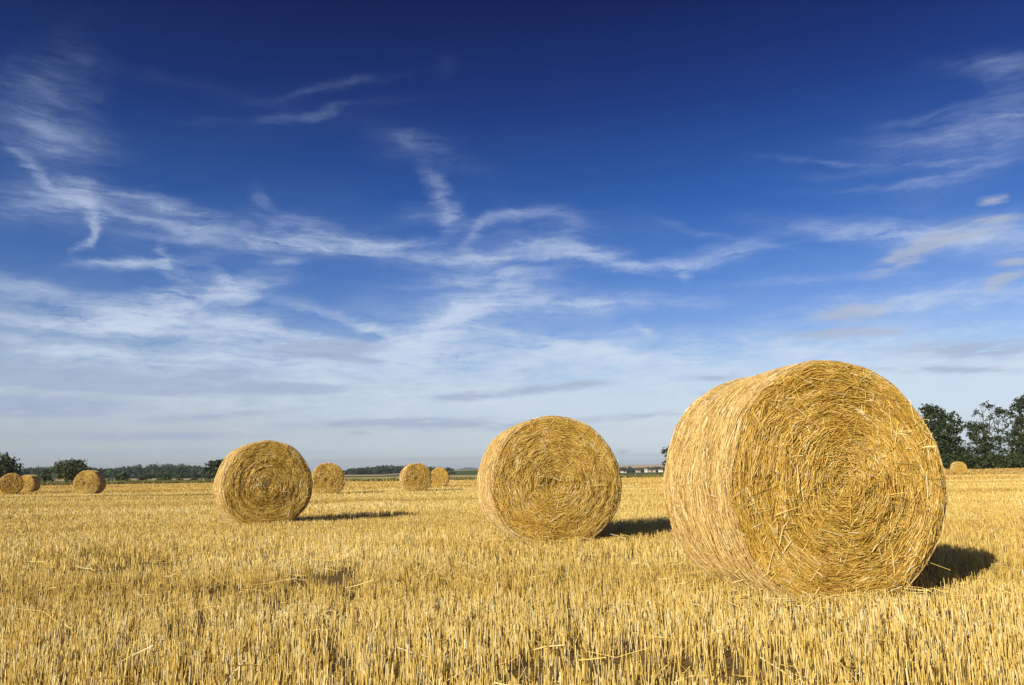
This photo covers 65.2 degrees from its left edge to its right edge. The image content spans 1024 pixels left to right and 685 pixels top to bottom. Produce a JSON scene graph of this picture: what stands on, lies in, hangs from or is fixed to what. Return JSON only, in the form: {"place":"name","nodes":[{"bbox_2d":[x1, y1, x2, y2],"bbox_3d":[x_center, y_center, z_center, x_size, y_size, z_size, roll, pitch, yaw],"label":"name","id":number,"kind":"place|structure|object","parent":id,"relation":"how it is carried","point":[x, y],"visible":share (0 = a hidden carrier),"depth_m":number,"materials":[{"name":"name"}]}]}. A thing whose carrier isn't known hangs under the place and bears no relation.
{"place":"outdoors","nodes":[
{"label":"outdoors","id":0,"kind":"place"},
{"bbox_2d":[457,467,478,469],"bbox_3d":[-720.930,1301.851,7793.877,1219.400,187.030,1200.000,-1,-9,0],"label":"building","id":1,"kind":"structure","parent":0,"point":[469,468],"depth_m":7492.64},
{"bbox_2d":[0,464,1023,684],"bbox_3d":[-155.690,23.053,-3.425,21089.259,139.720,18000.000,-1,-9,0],"label":"ground","id":2,"kind":"structure","parent":0,"point":[337,577],"depth_m":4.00,"materials":[{"name":"yellow plant"}]},
{"bbox_2d":[0,473,23,493],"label":"straw bale","id":3,"kind":"object","parent":2,"relation":"on","point":[11,483],"visible":0.91,"depth_m":53.76},
{"bbox_2d":[0,452,23,478],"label":"broadleaf tree","id":4,"kind":"object","parent":2,"relation":"on","point":[8,464],"visible":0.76,"depth_m":175.65,"materials":[{"name":"green plant"}]},
{"bbox_2d":[21,475,40,491],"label":"straw bale","id":5,"kind":"object","parent":2,"relation":"on","point":[32,483],"visible":0.65,"depth_m":67.55},
{"bbox_2d":[37,469,56,481],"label":"dark shrub","id":6,"kind":"object","parent":2,"relation":"on","point":[49,477],"visible":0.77,"depth_m":169.84,"materials":[{"name":"green plant"}]},
{"bbox_2d":[49,458,89,480],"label":"willow tree","id":7,"kind":"object","parent":2,"relation":"on","point":[66,469],"visible":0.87,"depth_m":178.83,"materials":[{"name":"green plant"}]},
{"bbox_2d":[73,470,105,494],"bbox_3d":[-25.230,8.371,47.801,1.604,1.458,1.356,1,-10,-9],"label":"straw bale","id":8,"kind":"object","parent":2,"relation":"on","point":[89,481],"visible":0.86,"depth_m":47.27},
{"bbox_2d":[20,462,210,473],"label":"forest","id":9,"kind":"object","parent":2,"relation":"on","point":[170,468],"visible":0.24,"depth_m":697.78,"materials":[{"name":"green plant"}]},
{"bbox_2d":[113,471,130,480],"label":"field bush","id":10,"kind":"object","parent":2,"relation":"on","point":[123,477],"visible":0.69,"depth_m":171.43,"materials":[{"name":"green plant"}]},
{"bbox_2d":[137,474,151,479],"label":"field bush","id":11,"kind":"object","parent":2,"relation":"on","point":[144,477],"visible":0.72,"depth_m":171.65,"materials":[{"name":"green plant"}]},
{"bbox_2d":[102,471,209,477],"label":"hedgerow","id":12,"kind":"object","parent":2,"relation":"on","point":[131,474],"visible":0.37,"depth_m":556.09,"materials":[{"name":"green plant"}]},
{"bbox_2d":[158,472,171,480],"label":"field bush","id":13,"kind":"object","parent":2,"relation":"on","point":[166,477],"visible":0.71,"depth_m":171.85,"materials":[{"name":"green plant"}]},
{"bbox_2d":[204,459,222,478],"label":"broadleaf tree","id":14,"kind":"object","parent":2,"relation":"on","point":[214,467],"visible":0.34,"depth_m":173.34,"materials":[{"name":"green plant"}]},
{"bbox_2d":[210,440,312,526],"bbox_3d":[-4.210,2.368,13.463,1.575,1.411,1.300,4,-11,-27],"label":"straw bale","id":15,"kind":"object","parent":2,"relation":"on","point":[266,481],"visible":0.91,"depth_m":12.99},
{"bbox_2d":[311,463,345,495],"bbox_3d":[-8.291,6.144,35.964,1.604,1.458,1.356,2,-10,-15],"label":"straw bale","id":16,"kind":"object","parent":2,"relation":"on","point":[328,478],"visible":0.83,"depth_m":35.42},
{"bbox_2d":[41,474,663,484],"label":"margin weeds","id":17,"kind":"object","parent":2,"relation":"on","point":[69,482],"visible":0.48,"depth_m":150.59,"materials":[{"name":"green plant"}]},
{"bbox_2d":[343,465,454,474],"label":"forest","id":18,"kind":"object","parent":2,"relation":"on","point":[391,469],"visible":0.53,"depth_m":957.89,"materials":[{"name":"green plant"}]},
{"bbox_2d":[399,463,432,491],"bbox_3d":[-4.865,6.828,40.404,1.604,1.458,1.356,2,-10,-17],"label":"straw bale","id":19,"kind":"object","parent":2,"relation":"on","point":[415,476],"visible":0.89,"depth_m":39.87},
{"bbox_2d":[431,467,448,486],"bbox_3d":[-5.506,10.204,60.646,1.481,1.453,1.310,-1,-9,-2],"label":"straw bale","id":20,"kind":"object","parent":2,"relation":"on","point":[440,476],"visible":0.81,"depth_m":60.05},
{"bbox_2d":[0,499,1023,684],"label":"loose straw","id":21,"kind":"object","parent":2,"relation":"on","point":[771,600],"visible":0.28,"depth_m":4.98,"materials":[{"name":"yellow plant"}]},
{"bbox_2d":[477,415,624,545],"bbox_3d":[0.415,1.611,9.431,1.610,1.440,1.369,1,-10,-10],"label":"straw bale","id":22,"kind":"object","parent":2,"relation":"on","point":[553,477],"visible":0.89,"depth_m":8.89},
{"bbox_2d":[619,466,664,472],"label":"distant village houses","id":23,"kind":"structure","parent":2,"relation":"on","point":[629,469],"depth_m":1080.30,"materials":[{"name":"white concrete"}]},
{"bbox_2d":[661,446,668,465],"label":"tree","id":24,"kind":"object","parent":2,"relation":"on","point":[663,452],"visible":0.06,"depth_m":163.62,"materials":[{"name":"green plant"}]},
{"bbox_2d":[663,360,955,606],"bbox_3d":[1.830,0.883,5.187,1.522,1.444,1.303,1,-10,-9],"label":"straw bale","id":25,"kind":"object","parent":2,"relation":"on","point":[826,478],"visible":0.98,"depth_m":4.68},
{"bbox_2d":[918,403,967,468],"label":"acacia tree","id":26,"kind":"object","parent":2,"relation":"on","point":[948,439],"visible":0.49,"depth_m":132.20,"materials":[{"name":"green plant"}]},
{"bbox_2d":[950,462,966,473],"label":"straw bale","id":27,"kind":"object","parent":2,"relation":"on","point":[958,467],"visible":0.98,"depth_m":95.14},
{"bbox_2d":[944,451,1023,468],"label":"hedge shrub","id":28,"kind":"object","parent":2,"relation":"on","point":[983,461],"visible":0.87,"depth_m":121.62,"materials":[{"name":"green plant"}]},
{"bbox_2d":[963,400,1010,466],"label":"acacia tree","id":29,"kind":"object","parent":2,"relation":"on","point":[984,445],"visible":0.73,"depth_m":128.71,"materials":[{"name":"green plant"}]},
{"bbox_2d":[996,394,1023,467],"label":"acacia tree","id":30,"kind":"object","parent":2,"relation":"on","point":[1018,423],"visible":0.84,"depth_m":127.08,"materials":[{"name":"green plant"}]},
{"bbox_2d":[0,0,1023,472],"label":"sky","id":31,"kind":"structure","parent":0,"point":[350,233],"materials":[{"name":"blue"}]}
]}

